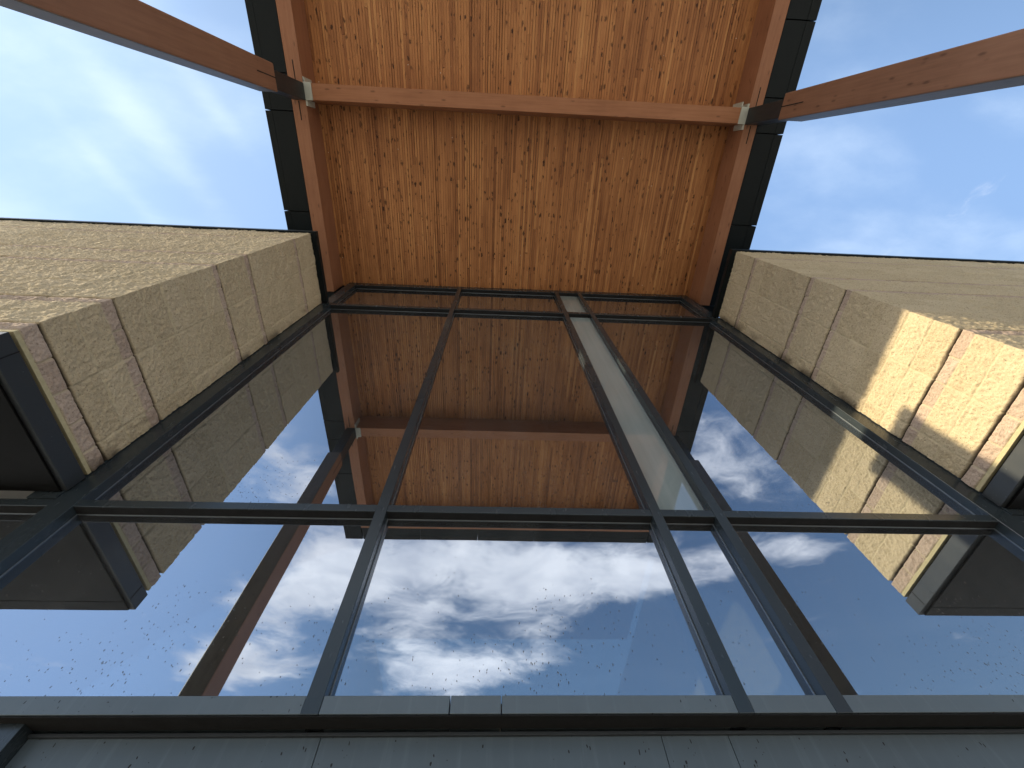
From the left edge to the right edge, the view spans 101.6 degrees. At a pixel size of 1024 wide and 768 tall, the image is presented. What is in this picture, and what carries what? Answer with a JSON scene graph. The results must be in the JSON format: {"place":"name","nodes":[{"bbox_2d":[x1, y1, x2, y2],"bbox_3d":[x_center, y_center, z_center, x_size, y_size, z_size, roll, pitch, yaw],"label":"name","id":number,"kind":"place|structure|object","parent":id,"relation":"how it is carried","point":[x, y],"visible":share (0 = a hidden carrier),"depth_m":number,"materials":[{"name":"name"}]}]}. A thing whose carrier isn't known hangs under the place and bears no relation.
{"place":"outdoors","nodes":[
{"label":"outdoors","id":0,"kind":"place"},
{"bbox_2d":[0,0,1023,317],"label":"sky","id":1,"kind":"structure","parent":0,"point":[92,128],"materials":[{"name":"blue"}]},
{"label":"lobby floor","id":2,"kind":"structure","parent":0,"visible":0},
{"bbox_2d":[0,491,33,498],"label":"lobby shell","id":3,"kind":"object","parent":2,"relation":"on","point":[15,494],"depth_m":7.08,"materials":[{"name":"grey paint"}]},
{"bbox_2d":[0,217,328,491],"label":"block wall","id":4,"kind":"structure","parent":3,"relation":"on","point":[116,337],"depth_m":3.04,"materials":[{"name":"stone"}]},
{"bbox_2d":[0,282,1023,733],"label":"curtain wall","id":5,"kind":"structure","parent":3,"relation":"attached to","point":[350,506],"depth_m":2.24,"materials":[{"name":"clear glass"}]},
{"bbox_2d":[712,249,1023,508],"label":"block wall","id":6,"kind":"structure","parent":3,"relation":"on","point":[924,355],"depth_m":3.53,"materials":[{"name":"stone"}]},
{"bbox_3d":[0.287,2.034,0.102,15.400,1.484,0.108,2,-63,-2],"label":"glazed entrance","id":7,"kind":"object","parent":3,"relation":"attached to","visible":0},
{"bbox_2d":[0,724,1023,767],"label":"door head panel","id":8,"kind":"object","parent":7,"relation":"on","point":[23,746],"visible":1,"depth_m":1.50,"materials":[{"name":"metal"}]},
{"label":"entrance paving","id":9,"kind":"structure","parent":0,"visible":0},
{"bbox_2d":[0,0,305,99],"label":"timber column","id":10,"kind":"structure","parent":9,"relation":"on","point":[140,26],"depth_m":3.11,"materials":[{"name":"wood"}]},
{"bbox_2d":[745,28,1023,124],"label":"timber column","id":11,"kind":"structure","parent":9,"relation":"on","point":[991,63],"depth_m":3.35,"materials":[{"name":"wood"}]},
{"bbox_2d":[245,0,821,312],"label":"entrance canopy","id":12,"kind":"object","parent":11,"relation":"on","point":[615,146],"visible":0.83,"depth_m":5.93,"materials":[{"name":"wood"}]}
]}

